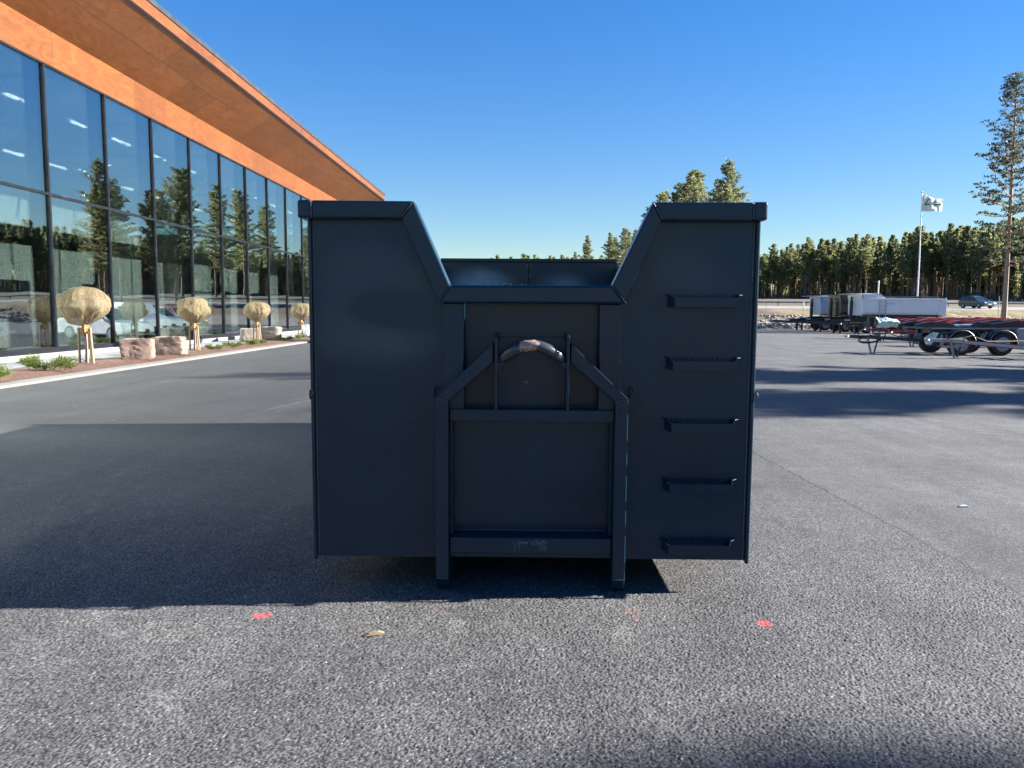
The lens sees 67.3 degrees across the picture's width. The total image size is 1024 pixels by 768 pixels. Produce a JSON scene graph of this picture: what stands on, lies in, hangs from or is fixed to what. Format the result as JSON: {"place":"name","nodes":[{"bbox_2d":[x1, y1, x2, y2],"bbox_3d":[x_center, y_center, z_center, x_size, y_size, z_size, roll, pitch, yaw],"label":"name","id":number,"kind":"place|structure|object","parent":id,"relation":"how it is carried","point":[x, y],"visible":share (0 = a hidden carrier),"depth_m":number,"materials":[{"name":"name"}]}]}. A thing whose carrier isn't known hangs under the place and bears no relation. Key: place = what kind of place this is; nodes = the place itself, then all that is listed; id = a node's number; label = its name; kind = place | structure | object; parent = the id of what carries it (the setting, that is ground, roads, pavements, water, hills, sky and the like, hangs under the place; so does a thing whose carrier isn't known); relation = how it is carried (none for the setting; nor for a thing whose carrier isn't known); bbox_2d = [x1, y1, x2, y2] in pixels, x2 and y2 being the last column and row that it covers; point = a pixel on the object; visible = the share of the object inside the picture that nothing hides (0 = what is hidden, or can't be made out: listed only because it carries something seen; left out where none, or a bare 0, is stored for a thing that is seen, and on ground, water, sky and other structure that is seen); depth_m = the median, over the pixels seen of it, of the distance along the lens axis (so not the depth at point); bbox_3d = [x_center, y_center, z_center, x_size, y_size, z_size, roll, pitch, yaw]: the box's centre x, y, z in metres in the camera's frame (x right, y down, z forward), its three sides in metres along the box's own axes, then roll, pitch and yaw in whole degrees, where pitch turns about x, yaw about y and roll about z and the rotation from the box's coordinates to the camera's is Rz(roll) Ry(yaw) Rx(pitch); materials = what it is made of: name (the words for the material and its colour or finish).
{"place":"outdoors","nodes":[
{"label":"outdoors","id":0,"kind":"place"},
{"bbox_2d":[0,333,300,369],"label":"pavement","id":1,"kind":"structure","parent":0,"point":[12,365],"depth_m":24.66,"materials":[{"name":"concrete"}]},
{"bbox_2d":[155,0,1023,294],"label":"sky","id":2,"kind":"structure","parent":0,"point":[514,128],"materials":[{"name":"blue"}]},
{"bbox_2d":[757,299,1023,329],"bbox_3d":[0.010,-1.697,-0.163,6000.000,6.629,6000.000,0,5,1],"label":"terrain","id":3,"kind":"structure","parent":0,"point":[1017,314],"depth_m":88.45,"materials":[{"name":"soil"}]},
{"bbox_2d":[0,336,309,382],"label":"bark bed","id":4,"kind":"object","parent":3,"relation":"on","point":[22,373],"visible":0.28,"depth_m":21.30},
{"bbox_2d":[0,364,12,378],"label":"dwarf pine","id":5,"kind":"object","parent":4,"relation":"on","point":[4,373],"visible":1,"depth_m":15.98,"materials":[{"name":"green plant"}]},
{"bbox_2d":[14,353,78,369],"bbox_3d":[-11.173,-0.518,18.498,1.541,0.510,1.032,-1,6,-16],"label":"dwarf pine","id":6,"kind":"object","parent":4,"relation":"on","point":[33,361],"visible":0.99,"depth_m":18.39,"materials":[{"name":"green plant"}]},
{"bbox_2d":[56,286,110,362],"bbox_3d":[-11.524,-1.558,20.716,1.228,2.141,1.349,0,5,1],"label":"wrapped tree","id":7,"kind":"object","parent":4,"relation":"on","point":[95,303],"visible":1,"depth_m":20.39,"materials":[{"name":"fabric"}]},
{"bbox_2d":[119,338,155,358],"bbox_3d":[-11.161,-1.041,22.937,0.959,0.670,0.876,-2,6,-19],"label":"granite block","id":8,"kind":"object","parent":4,"relation":"on","point":[136,348],"depth_m":22.56,"materials":[{"name":"stone"}]},
{"bbox_2d":[152,336,187,354],"bbox_3d":[-11.149,-1.238,25.063,1.010,0.650,0.818,-1,6,-11],"label":"granite block","id":9,"kind":"object","parent":4,"relation":"on","point":[171,345],"depth_m":24.72,"materials":[{"name":"stone"}]},
{"bbox_2d":[177,297,210,349],"bbox_3d":[-11.405,-2.142,27.658,1.136,1.970,1.107,-4,7,-35],"label":"wrapped tree","id":10,"kind":"object","parent":4,"relation":"on","point":[193,311],"visible":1,"depth_m":27.35,"materials":[{"name":"fabric"}]},
{"bbox_2d":[222,341,243,346],"bbox_3d":[-10.907,-1.554,30.073,0.564,0.323,1.016,5,7,39],"label":"dwarf pine","id":11,"kind":"object","parent":4,"relation":"on","point":[236,344],"visible":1,"depth_m":30.02,"materials":[{"name":"green plant"}]},
{"bbox_2d":[239,328,255,341],"bbox_3d":[-12.212,-2.263,35.735,0.812,0.669,0.882,-3,6,-28],"label":"granite block","id":12,"kind":"object","parent":4,"relation":"on","point":[246,333],"depth_m":35.34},
{"bbox_2d":[243,301,270,339],"bbox_3d":[-11.277,-2.705,33.940,1.121,1.884,1.105,0,5,1],"label":"wrapped tree","id":13,"kind":"object","parent":4,"relation":"on","point":[256,312],"visible":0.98,"depth_m":33.64,"materials":[{"name":"fabric"}]},
{"bbox_2d":[250,326,281,339],"bbox_3d":[-12.080,-2.473,37.718,1.529,0.704,0.986,0,6,-5],"label":"granite block","id":14,"kind":"object","parent":4,"relation":"on","point":[269,333],"depth_m":37.28,"materials":[{"name":"stone"}]},
{"bbox_2d":[291,303,308,334],"bbox_3d":[-11.238,-3.391,41.080,1.057,1.884,1.085,-2,6,-22],"label":"wrapped tree","id":15,"kind":"object","parent":4,"relation":"on","point":[300,311],"visible":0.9,"depth_m":40.65,"materials":[{"name":"fabric"}]},
{"bbox_2d":[301,324,309,336],"bbox_3d":[-7.916,-2.874,37.526,4.555,1.685,2.209,-2,6,-19],"label":"granite block","id":16,"kind":"object","parent":4,"relation":"on","point":[305,329],"visible":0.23,"depth_m":36.05,"materials":[{"name":"white stone"}]},
{"bbox_2d":[0,0,384,362],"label":"glass hall","id":17,"kind":"structure","parent":3,"relation":"on","point":[158,162],"depth_m":28.38,"materials":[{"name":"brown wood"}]},
{"bbox_2d":[0,329,1023,537],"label":"asphalt yard","id":18,"kind":"structure","parent":3,"relation":"on","point":[900,414],"depth_m":10.28,"materials":[{"name":"asphalt"}]},
{"bbox_2d":[0,340,309,388],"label":"kerb","id":19,"kind":"structure","parent":18,"relation":"on","point":[59,377],"depth_m":19.82,"materials":[{"name":"concrete"}]},
{"bbox_2d":[9,400,1011,767],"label":"grit","id":20,"kind":"object","parent":18,"relation":"on","point":[519,680],"visible":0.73,"depth_m":3.59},
{"bbox_2d":[0,494,1023,767],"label":"asphalt chippings","id":21,"kind":"object","parent":18,"relation":"on","point":[168,630],"visible":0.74,"depth_m":3.62,"materials":[{"name":"asphalt"}]},
{"bbox_2d":[364,630,383,636],"bbox_3d":[-0.673,1.215,3.754,0.100,0.014,0.024,-2,6,-19],"label":"wood chip","id":22,"kind":"object","parent":21,"relation":"on","point":[376,632],"visible":1,"depth_m":3.75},
{"bbox_2d":[297,200,767,589],"bbox_3d":[0.166,-0.274,7.462,2.560,2.292,6.729,0,5,1],"label":"hook lift container","id":23,"kind":"object","parent":21,"relation":"on","point":[603,409],"visible":1,"depth_m":4.31,"materials":[{"name":"metal"}]},
{"bbox_2d":[441,258,527,285],"bbox_3d":[-0.385,-0.691,10.740,1.209,2.096,0.100,0,5,1],"label":"rear door","id":24,"kind":"structure","parent":23,"relation":"in","point":[459,271],"depth_m":10.65,"materials":[{"name":"paint"}]},
{"bbox_2d":[529,259,616,285],"bbox_3d":[0.837,-0.682,10.722,1.207,2.096,0.100,0,5,1],"label":"rear door","id":25,"kind":"structure","parent":23,"relation":"in","point":[542,272],"depth_m":10.63,"materials":[{"name":"paint"}]},
{"bbox_2d":[769,295,874,329],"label":"tipper trailer","id":26,"kind":"object","parent":18,"relation":"on","point":[818,305],"visible":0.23,"depth_m":67.03,"materials":[{"name":"grey paint"}]},
{"bbox_2d":[783,294,887,331],"bbox_3d":[27.786,-5.800,62.998,11.125,3.010,2.680,0,5,1],"label":"tipper trailer","id":27,"kind":"object","parent":18,"relation":"on","point":[838,305],"visible":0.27,"depth_m":62.58,"materials":[{"name":"black paint"}]},
{"bbox_2d":[799,293,946,333],"bbox_3d":[27.143,-5.384,58.628,10.375,3.010,2.680,0,5,1],"label":"tipper trailer","id":28,"kind":"object","parent":18,"relation":"on","point":[863,306],"visible":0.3,"depth_m":57.34,"materials":[{"name":"white paint"}]},
{"bbox_2d":[867,316,899,334],"bbox_3d":[21.965,-3.332,45.526,1.614,1.330,0.854,0,5,1],"label":"plastic sheet","id":29,"kind":"object","parent":18,"relation":"on","point":[885,322],"visible":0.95,"depth_m":45.34,"materials":[{"name":"white plastic"}]},
{"bbox_2d":[842,317,969,335],"bbox_3d":[25.461,-3.437,47.096,10.905,1.320,2.478,0,5,1],"label":"hook lift trailer","id":30,"kind":"object","parent":18,"relation":"on","point":[853,325],"visible":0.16,"depth_m":46.98,"materials":[{"name":"red paint"}]},
{"bbox_2d":[844,320,1023,355],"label":"hook lift trailer","id":31,"kind":"object","parent":18,"relation":"on","point":[999,330],"visible":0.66,"depth_m":29.05,"materials":[{"name":"paint"}]},
{"bbox_2d":[862,318,1015,341],"bbox_3d":[23.974,-2.912,41.543,10.105,1.320,2.478,0,5,1],"label":"hook lift trailer","id":32,"kind":"object","parent":18,"relation":"on","point":[923,320],"visible":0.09,"depth_m":41.42,"materials":[{"name":"red paint"}]},
{"bbox_2d":[888,319,1023,346],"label":"hook lift trailer","id":33,"kind":"object","parent":18,"relation":"on","point":[914,332],"visible":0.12,"depth_m":36.13,"materials":[{"name":"paint"}]},
{"bbox_2d":[924,335,1023,358],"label":"hook lift trailer","id":34,"kind":"object","parent":18,"relation":"on","point":[960,341],"visible":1,"depth_m":26.76,"materials":[{"name":"red paint"}]},
{"bbox_2d":[578,235,593,258],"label":"pine tree","id":35,"kind":"object","parent":3,"relation":"on","point":[586,252],"visible":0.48,"depth_m":201.80,"materials":[{"name":"green plant"}]},
{"bbox_2d":[601,232,618,264],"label":"pine tree","id":36,"kind":"object","parent":3,"relation":"on","point":[609,251],"visible":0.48,"depth_m":196.78,"materials":[{"name":"green plant"}]},
{"bbox_2d":[615,227,631,265],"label":"pine tree","id":37,"kind":"object","parent":3,"relation":"on","point":[625,232],"visible":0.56,"depth_m":194.60,"materials":[{"name":"green plant"}]},
{"bbox_2d":[652,192,672,203],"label":"pine tree","id":38,"kind":"object","parent":3,"relation":"on","point":[662,197],"visible":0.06,"depth_m":94.78,"materials":[{"name":"green plant"}]},
{"bbox_2d":[673,169,707,201],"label":"pine tree","id":39,"kind":"object","parent":3,"relation":"on","point":[695,189],"visible":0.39,"depth_m":117.70,"materials":[{"name":"green plant"}]},
{"bbox_2d":[684,169,711,201],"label":"pine tree","id":40,"kind":"object","parent":3,"relation":"on","point":[700,175],"visible":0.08,"depth_m":125.41,"materials":[{"name":"green plant"}]},
{"bbox_2d":[705,181,723,201],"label":"pine tree","id":41,"kind":"object","parent":3,"relation":"on","point":[713,191],"visible":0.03,"depth_m":100.15,"materials":[{"name":"green plant"}]},
{"bbox_2d":[716,183,736,201],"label":"pine tree","id":42,"kind":"object","parent":3,"relation":"on","point":[729,196],"visible":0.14,"depth_m":94.53,"materials":[{"name":"green plant"}]},
{"bbox_2d":[707,159,748,201],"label":"pine tree","id":43,"kind":"object","parent":3,"relation":"on","point":[728,171],"visible":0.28,"depth_m":97.13,"materials":[{"name":"green plant"}]},
{"bbox_2d":[733,185,750,201],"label":"pine tree","id":44,"kind":"object","parent":3,"relation":"on","point":[738,193],"visible":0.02,"depth_m":101.38,"materials":[{"name":"green plant"}]},
{"bbox_2d":[491,217,1023,299],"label":"forest","id":45,"kind":"object","parent":3,"relation":"on","point":[1014,285],"visible":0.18,"depth_m":250.45,"materials":[{"name":"green plant"}]},
{"bbox_2d":[759,256,767,298],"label":"pine tree","id":46,"kind":"object","parent":3,"relation":"on","point":[762,266],"visible":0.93,"depth_m":303.26,"materials":[{"name":"green plant"}]},
{"bbox_2d":[763,254,775,295],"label":"pine tree","id":47,"kind":"object","parent":3,"relation":"on","point":[770,277],"visible":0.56,"depth_m":301.07,"materials":[{"name":"green plant"}]},
{"bbox_2d":[765,243,781,294],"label":"pine tree","id":48,"kind":"object","parent":3,"relation":"on","point":[773,251],"visible":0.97,"depth_m":296.94,"materials":[{"name":"green plant"}]},
{"bbox_2d":[769,255,781,294],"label":"pine tree","id":49,"kind":"object","parent":3,"relation":"on","point":[776,271],"visible":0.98,"depth_m":295.33,"materials":[{"name":"green plant"}]},
{"bbox_2d":[776,257,789,292],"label":"pine tree","id":50,"kind":"object","parent":3,"relation":"on","point":[781,276],"visible":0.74,"depth_m":294.08,"materials":[{"name":"green plant"}]},
{"bbox_2d":[780,246,794,293],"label":"pine tree","id":51,"kind":"object","parent":3,"relation":"on","point":[786,255],"visible":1,"depth_m":285.56,"materials":[{"name":"green plant"}]},
{"bbox_2d":[781,253,796,294],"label":"pine tree","id":52,"kind":"object","parent":3,"relation":"on","point":[792,273],"visible":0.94,"depth_m":286.25,"materials":[{"name":"green plant"}]},
{"bbox_2d":[786,243,798,263],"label":"pine tree","id":53,"kind":"object","parent":3,"relation":"on","point":[792,251],"visible":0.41,"depth_m":290.32,"materials":[{"name":"green plant"}]},
{"bbox_2d":[794,244,800,292],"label":"pine tree","id":54,"kind":"object","parent":3,"relation":"on","point":[797,249],"visible":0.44,"depth_m":296.48,"materials":[{"name":"green plant"}]},
{"bbox_2d":[791,244,806,294],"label":"pine tree","id":55,"kind":"object","parent":3,"relation":"on","point":[798,264],"visible":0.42,"depth_m":276.95,"materials":[{"name":"green plant"}]},
{"bbox_2d":[798,255,810,293],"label":"pine tree","id":56,"kind":"object","parent":3,"relation":"on","point":[803,272],"visible":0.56,"depth_m":269.52,"materials":[{"name":"green plant"}]},
{"bbox_2d":[799,237,815,293],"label":"pine tree","id":57,"kind":"object","parent":3,"relation":"on","point":[808,244],"visible":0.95,"depth_m":265.62,"materials":[{"name":"green plant"}]},
{"bbox_2d":[802,248,817,296],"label":"pine tree","id":58,"kind":"object","parent":3,"relation":"on","point":[811,268],"visible":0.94,"depth_m":265.06,"materials":[{"name":"green plant"}]},
{"bbox_2d":[811,238,828,293],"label":"pine tree","id":59,"kind":"object","parent":3,"relation":"on","point":[820,253],"visible":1,"depth_m":259.33,"materials":[{"name":"green plant"}]},
{"bbox_2d":[819,239,834,292],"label":"pine tree","id":60,"kind":"object","parent":3,"relation":"on","point":[827,242],"visible":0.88,"depth_m":260.17,"materials":[{"name":"green plant"}]},
{"bbox_2d":[821,242,834,295],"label":"pine tree","id":61,"kind":"object","parent":3,"relation":"on","point":[830,269],"visible":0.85,"depth_m":260.65,"materials":[{"name":"green plant"}]},
{"bbox_2d":[829,238,838,294],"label":"pine tree","id":62,"kind":"object","parent":3,"relation":"on","point":[833,243],"visible":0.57,"depth_m":261.47,"materials":[{"name":"green plant"}]},
{"bbox_2d":[831,249,844,292],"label":"pine tree","id":63,"kind":"object","parent":3,"relation":"on","point":[837,257],"visible":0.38,"depth_m":253.31,"materials":[{"name":"green plant"}]},
{"bbox_2d":[834,251,845,294],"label":"pine tree","id":64,"kind":"object","parent":3,"relation":"on","point":[838,270],"visible":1,"depth_m":246.16,"materials":[{"name":"green plant"}]},
{"bbox_2d":[842,245,857,291],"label":"pine tree","id":65,"kind":"object","parent":3,"relation":"on","point":[846,264],"visible":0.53,"depth_m":243.34,"materials":[{"name":"green plant"}]},
{"bbox_2d":[841,233,860,291],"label":"pine tree","id":66,"kind":"object","parent":3,"relation":"on","point":[855,245],"visible":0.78,"depth_m":240.15,"materials":[{"name":"green plant"}]},
{"bbox_2d":[850,267,861,292],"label":"pine tree","id":67,"kind":"object","parent":3,"relation":"on","point":[858,281],"visible":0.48,"depth_m":242.61,"materials":[{"name":"green plant"}]},
{"bbox_2d":[854,240,869,292],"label":"pine tree","id":68,"kind":"object","parent":3,"relation":"on","point":[860,247],"visible":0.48,"depth_m":236.33,"materials":[{"name":"green plant"}]},
{"bbox_2d":[855,233,876,292],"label":"pine tree","id":69,"kind":"object","parent":3,"relation":"on","point":[867,242],"visible":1,"depth_m":230.86,"materials":[{"name":"green plant"}]},
{"bbox_2d":[860,247,872,292],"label":"pine tree","id":70,"kind":"object","parent":3,"relation":"on","point":[868,268],"visible":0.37,"depth_m":238.84,"materials":[{"name":"green plant"}]},
{"bbox_2d":[868,246,881,291],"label":"pine tree","id":71,"kind":"object","parent":3,"relation":"on","point":[875,272],"visible":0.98,"depth_m":235.81,"materials":[{"name":"green plant"}]},
{"bbox_2d":[878,242,896,295],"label":"pine tree","id":72,"kind":"object","parent":3,"relation":"on","point":[888,250],"visible":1,"depth_m":224.58,"materials":[{"name":"green plant"}]},
{"bbox_2d":[757,314,1023,328],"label":"rubble","id":73,"kind":"object","parent":3,"relation":"on","point":[784,325],"visible":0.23,"depth_m":73.91,"materials":[{"name":"stone"}]},
{"bbox_2d":[758,290,1023,300],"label":"brushwood","id":74,"kind":"object","parent":3,"relation":"on","point":[807,296],"visible":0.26,"depth_m":211.98,"materials":[{"name":"plant"}]},
{"bbox_2d":[758,301,1023,306],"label":"guardrail","id":75,"kind":"object","parent":3,"relation":"on","point":[806,302],"visible":0.11,"depth_m":108.93,"materials":[{"name":"metal"}]},
{"bbox_2d":[882,234,901,295],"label":"pine tree","id":76,"kind":"object","parent":3,"relation":"on","point":[892,238],"visible":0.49,"depth_m":236.24,"materials":[{"name":"green plant"}]},
{"bbox_2d":[897,236,907,295],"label":"pine tree","id":77,"kind":"object","parent":3,"relation":"on","point":[901,246],"visible":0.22,"depth_m":237.42,"materials":[{"name":"green plant"}]},
{"bbox_2d":[900,232,916,295],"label":"pine tree","id":78,"kind":"object","parent":3,"relation":"on","point":[908,266],"visible":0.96,"depth_m":216.86,"materials":[{"name":"green plant"}]},
{"bbox_2d":[906,225,919,293],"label":"pine tree","id":79,"kind":"object","parent":3,"relation":"on","point":[916,229],"visible":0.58,"depth_m":215.40,"materials":[{"name":"green plant"}]},
{"bbox_2d":[916,191,922,295],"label":"flagpole","id":80,"kind":"object","parent":3,"relation":"on","point":[919,247],"visible":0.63,"depth_m":78.36,"materials":[{"name":"metal"}]},
{"bbox_2d":[922,194,942,210],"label":"flag","id":81,"kind":"object","parent":80,"relation":"attached to","point":[929,203],"visible":1,"depth_m":78.07,"materials":[{"name":"white fabric"}]},
{"bbox_2d":[910,225,930,295],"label":"pine tree","id":82,"kind":"object","parent":3,"relation":"on","point":[915,246],"visible":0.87,"depth_m":213.10,"materials":[{"name":"green plant"}]},
{"bbox_2d":[913,232,932,295],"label":"pine tree","id":83,"kind":"object","parent":3,"relation":"on","point":[927,238],"visible":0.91,"depth_m":212.87,"materials":[{"name":"green plant"}]},
{"bbox_2d":[914,232,931,294],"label":"pine tree","id":84,"kind":"object","parent":3,"relation":"on","point":[922,262],"visible":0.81,"depth_m":213.20,"materials":[{"name":"green plant"}]},
{"bbox_2d":[921,239,935,295],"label":"pine tree","id":85,"kind":"object","parent":3,"relation":"on","point":[927,274],"visible":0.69,"depth_m":213.78,"materials":[{"name":"green plant"}]},
{"bbox_2d":[927,237,944,291],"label":"pine tree","id":86,"kind":"object","parent":3,"relation":"on","point":[935,248],"visible":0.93,"depth_m":212.19,"materials":[{"name":"green plant"}]},
{"bbox_2d":[936,231,951,296],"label":"pine tree","id":87,"kind":"object","parent":3,"relation":"on","point":[940,269],"visible":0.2,"depth_m":215.07,"materials":[{"name":"green plant"}]},
{"bbox_2d":[937,222,959,295],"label":"pine tree","id":88,"kind":"object","parent":3,"relation":"on","point":[949,234],"visible":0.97,"depth_m":207.48,"materials":[{"name":"green plant"}]},
{"bbox_2d":[940,229,958,288],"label":"pine tree","id":89,"kind":"object","parent":3,"relation":"on","point":[945,268],"visible":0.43,"depth_m":210.38,"materials":[{"name":"green plant"}]},
{"bbox_2d":[950,240,968,296],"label":"pine tree","id":90,"kind":"object","parent":3,"relation":"on","point":[960,264],"visible":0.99,"depth_m":201.06,"materials":[{"name":"green plant"}]},
{"bbox_2d":[953,226,970,298],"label":"pine tree","id":91,"kind":"object","parent":3,"relation":"on","point":[963,231],"visible":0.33,"depth_m":209.40,"materials":[{"name":"green plant"}]},
{"bbox_2d":[958,225,976,295],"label":"pine tree","id":92,"kind":"object","parent":3,"relation":"on","point":[968,229],"visible":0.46,"depth_m":206.85,"materials":[{"name":"green plant"}]},
{"bbox_2d":[961,229,979,294],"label":"pine tree","id":93,"kind":"object","parent":3,"relation":"on","point":[972,240],"visible":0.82,"depth_m":197.16,"materials":[{"name":"green plant"}]},
{"bbox_2d":[970,231,989,295],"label":"pine tree","id":94,"kind":"object","parent":3,"relation":"on","point":[979,260],"visible":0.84,"depth_m":191.70,"materials":[{"name":"green plant"}]},
{"bbox_2d":[981,241,992,298],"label":"pine tree","id":95,"kind":"object","parent":3,"relation":"on","point":[987,277],"visible":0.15,"depth_m":204.80,"materials":[{"name":"green plant"}]},
{"bbox_2d":[985,231,1002,299],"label":"pine tree","id":96,"kind":"object","parent":3,"relation":"on","point":[997,255],"visible":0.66,"depth_m":191.32,"materials":[{"name":"green plant"}]},
{"bbox_2d":[985,226,1005,298],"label":"pine tree","id":97,"kind":"object","parent":3,"relation":"on","point":[997,267],"visible":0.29,"depth_m":193.61,"materials":[{"name":"green plant"}]},
{"bbox_2d":[968,71,1023,317],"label":"pine tree","id":98,"kind":"object","parent":3,"relation":"on","point":[1005,161],"visible":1,"depth_m":72.49,"materials":[{"name":"green plant"}]},
{"bbox_2d":[998,217,1022,299],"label":"pine tree","id":99,"kind":"object","parent":3,"relation":"on","point":[1013,219],"visible":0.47,"depth_m":182.72,"materials":[{"name":"green plant"}]},
{"bbox_2d":[1015,216,1023,300],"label":"pine tree","id":100,"kind":"object","parent":3,"relation":"on","point":[1021,237],"visible":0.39,"depth_m":187.01,"materials":[{"name":"green plant"}]},
{"bbox_2d":[758,306,1023,309],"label":"road","id":101,"kind":"structure","parent":0,"point":[947,308],"depth_m":101.14,"materials":[{"name":"asphalt"}]},
{"bbox_2d":[958,296,994,308],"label":"car","id":102,"kind":"object","parent":101,"relation":"on","point":[974,301],"visible":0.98,"depth_m":102.12,"materials":[{"name":"blue paint"}]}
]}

